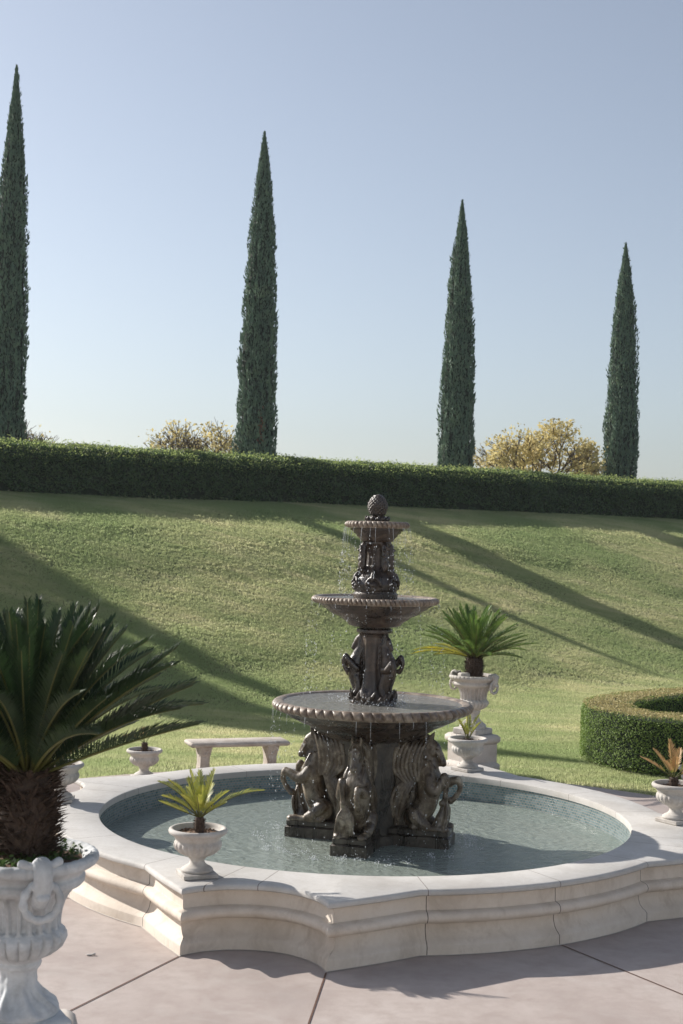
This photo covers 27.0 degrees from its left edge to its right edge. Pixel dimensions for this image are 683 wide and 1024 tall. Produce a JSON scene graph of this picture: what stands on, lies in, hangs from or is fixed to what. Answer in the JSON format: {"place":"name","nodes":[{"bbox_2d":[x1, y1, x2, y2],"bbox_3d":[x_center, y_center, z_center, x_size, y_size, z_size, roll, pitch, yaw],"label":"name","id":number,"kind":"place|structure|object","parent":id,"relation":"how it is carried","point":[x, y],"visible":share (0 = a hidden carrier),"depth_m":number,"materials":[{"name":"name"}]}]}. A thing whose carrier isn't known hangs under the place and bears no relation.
{"place":"outdoors","nodes":[
{"label":"outdoors","id":0,"kind":"place"},
{"bbox_2d":[0,500,682,794],"bbox_3d":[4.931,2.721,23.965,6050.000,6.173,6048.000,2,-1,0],"label":"lawn ground","id":1,"kind":"structure","parent":0,"point":[245,658],"depth_m":28.62,"materials":[{"name":"green plant"}]},
{"bbox_2d":[0,64,30,443],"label":"cypress tree","id":2,"kind":"object","parent":1,"relation":"on","point":[14,341],"visible":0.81,"depth_m":43.80,"materials":[{"name":"green plant"}]},
{"bbox_2d":[24,419,59,442],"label":"autumn tree","id":3,"kind":"object","parent":1,"relation":"on","point":[32,436],"visible":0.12,"depth_m":54.83,"materials":[{"name":"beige plant"}]},
{"bbox_2d":[138,417,237,455],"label":"autumn tree","id":4,"kind":"object","parent":1,"relation":"on","point":[226,445],"visible":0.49,"depth_m":55.58,"materials":[{"name":"yellow plant"}]},
{"bbox_2d":[231,130,278,456],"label":"cypress tree","id":5,"kind":"object","parent":1,"relation":"on","point":[256,410],"visible":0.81,"depth_m":48.77,"materials":[{"name":"green plant"}]},
{"bbox_2d":[0,434,682,518],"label":"clipped hedge","id":6,"kind":"object","parent":1,"relation":"on","point":[46,466],"visible":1,"depth_m":37.69,"materials":[{"name":"green plant"}]},
{"bbox_2d":[436,200,476,467],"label":"cypress tree","id":7,"kind":"object","parent":1,"relation":"on","point":[456,425],"visible":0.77,"depth_m":53.84,"materials":[{"name":"green plant"}]},
{"bbox_2d":[445,732,500,769],"bbox_3d":[1.660,3.062,18.078,0.536,0.490,0.536,2,-1,-32],"label":"pedestal","id":8,"kind":"object","parent":1,"relation":"on","point":[487,757],"visible":0.42,"depth_m":17.96,"materials":[{"name":"stone"}]},
{"bbox_2d":[449,669,498,735],"bbox_3d":[1.677,2.423,18.087,0.641,0.788,0.639,1,-1,5],"label":"urn","id":9,"kind":"object","parent":8,"relation":"on","point":[473,691],"visible":0.88,"depth_m":17.93,"materials":[{"name":"white stone"}]},
{"bbox_2d":[411,602,536,676],"bbox_3d":[1.694,1.625,18.084,1.618,0.950,1.474,2,-1,0],"label":"cycad palm","id":10,"kind":"object","parent":9,"relation":"in","point":[476,635],"visible":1,"depth_m":17.98,"materials":[{"name":"green plant"}]},
{"bbox_2d":[473,418,607,478],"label":"autumn tree","id":11,"kind":"object","parent":1,"relation":"on","point":[582,460],"visible":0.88,"depth_m":57.01,"materials":[{"name":"yellow plant"}]},
{"bbox_2d":[600,242,639,479],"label":"cypress tree","id":12,"kind":"object","parent":1,"relation":"on","point":[621,434],"visible":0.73,"depth_m":58.89,"materials":[{"name":"green plant"}]},
{"bbox_2d":[579,687,682,776],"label":"box hedge","id":13,"kind":"object","parent":1,"relation":"on","point":[627,729],"visible":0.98,"depth_m":18.66,"materials":[{"name":"green plant"}]},
{"bbox_2d":[0,0,682,480],"label":"sky","id":14,"kind":"structure","parent":0,"point":[557,125],"materials":[{"name":"blue"}]},
{"bbox_2d":[37,771,682,1023],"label":"plaza pavement","id":15,"kind":"structure","parent":0,"point":[127,973],"depth_m":9.48,"materials":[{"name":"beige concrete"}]},
{"bbox_2d":[60,1009,77,1023],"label":"pedestal","id":16,"kind":"object","parent":15,"relation":"on","point":[70,1015],"visible":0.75,"depth_m":6.16,"materials":[{"name":"stone"}]},
{"bbox_2d":[0,837,99,1023],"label":"urn","id":17,"kind":"object","parent":16,"relation":"on","point":[34,894],"visible":0.85,"depth_m":5.81,"materials":[{"name":"grey stone"}]},
{"bbox_2d":[0,838,82,866],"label":"ground cover","id":18,"kind":"object","parent":17,"relation":"on","point":[3,863],"visible":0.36,"depth_m":5.88,"materials":[{"name":"green plant"}]},
{"bbox_2d":[0,594,210,860],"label":"cycad palm","id":19,"kind":"object","parent":17,"relation":"in","point":[51,708],"visible":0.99,"depth_m":5.83,"materials":[{"name":"green plant"}]},
{"bbox_2d":[126,746,162,775],"bbox_3d":[-2.360,3.010,17.007,0.432,0.353,0.432,2,-1,-35],"label":"urn","id":20,"kind":"object","parent":15,"relation":"on","point":[143,761],"visible":0.92,"depth_m":16.89,"materials":[{"name":"white stone"}]},
{"bbox_2d":[140,732,148,750],"bbox_3d":[-2.413,2.724,17.011,0.266,0.293,0.336,1,-1,41],"label":"young palm","id":21,"kind":"object","parent":20,"relation":"in","point":[144,744],"visible":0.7,"depth_m":16.98,"materials":[{"name":"green plant"}]},
{"bbox_2d":[184,737,289,767],"bbox_3d":[-1.279,3.004,17.378,1.240,0.434,0.400,2,-1,-19],"label":"stone bench","id":22,"kind":"object","parent":15,"relation":"on","point":[203,747],"visible":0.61,"depth_m":17.27,"materials":[{"name":"beige stone"}]},
{"bbox_2d":[56,763,682,971],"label":"fountain basin","id":23,"kind":"object","parent":15,"relation":"on","point":[328,922],"visible":0.64,"depth_m":10.53,"materials":[{"name":"stone"}]},
{"bbox_2d":[54,759,83,802],"bbox_3d":[-2.586,2.476,13.065,0.432,0.353,0.432,2,-1,-5],"label":"urn","id":24,"kind":"object","parent":23,"relation":"on","point":[72,772],"visible":0.42,"depth_m":12.96,"materials":[{"name":"white stone"}]},
{"bbox_2d":[168,822,227,880],"bbox_3d":[-1.050,2.477,10.375,0.432,0.353,0.432,2,-1,-20],"label":"urn","id":25,"kind":"object","parent":23,"relation":"on","point":[197,849],"visible":0.92,"depth_m":10.27,"materials":[{"name":"white stone"}]},
{"bbox_2d":[157,768,265,832],"bbox_3d":[-0.962,2.110,10.428,0.814,0.467,0.400,2,-1,0],"label":"young palm","id":26,"kind":"object","parent":25,"relation":"on","point":[198,804],"visible":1,"depth_m":10.37,"materials":[{"name":"green plant"}]},
{"bbox_2d":[107,792,622,875],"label":"pool water","id":27,"kind":"structure","parent":23,"relation":"in","point":[522,839],"depth_m":12.82,"materials":[{"name":"teal liquid"}]},
{"bbox_2d":[272,494,473,858],"bbox_3d":[0.289,1.587,12.948,1.836,3.498,1.836,2,-1,0],"label":"tiered fountain","id":28,"kind":"object","parent":23,"relation":"in","point":[337,777],"visible":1,"depth_m":12.74,"materials":[{"name":"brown stone"}]},
{"bbox_2d":[448,735,487,772],"bbox_3d":[1.362,2.613,15.360,0.432,0.353,0.432,2,-1,-40],"label":"urn","id":29,"kind":"object","parent":23,"relation":"on","point":[463,748],"visible":0.98,"depth_m":15.25,"materials":[{"name":"white stone"}]},
{"bbox_2d":[458,715,481,739],"bbox_3d":[1.368,2.305,15.341,0.275,0.341,0.246,2,-1,0],"label":"young palm","id":30,"kind":"object","parent":29,"relation":"on","point":[466,728],"visible":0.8,"depth_m":15.38,"materials":[{"name":"green plant"}]},
{"bbox_2d":[652,779,682,825],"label":"urn","id":31,"kind":"object","parent":23,"relation":"on","point":[671,797],"visible":0.95,"depth_m":12.72,"materials":[{"name":"white stone"}]},
{"bbox_2d":[639,738,682,786],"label":"young palm","id":32,"kind":"object","parent":31,"relation":"on","point":[673,766],"visible":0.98,"depth_m":12.82,"materials":[{"name":"orange plant"}]},
{"bbox_2d":[251,527,491,866],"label":"falling water","id":33,"kind":"structure","parent":0,"point":[278,827],"depth_m":12.69,"materials":[{"name":"clear liquid"}]},
{"bbox_2d":[458,672,469,676],"bbox_3d":[1.547,2.057,17.973,0.130,0.050,0.100,2,-1,-23],"label":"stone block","id":34,"kind":"object","parent":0,"point":[466,674],"depth_m":17.94,"materials":[{"name":"white stone"}]}
]}

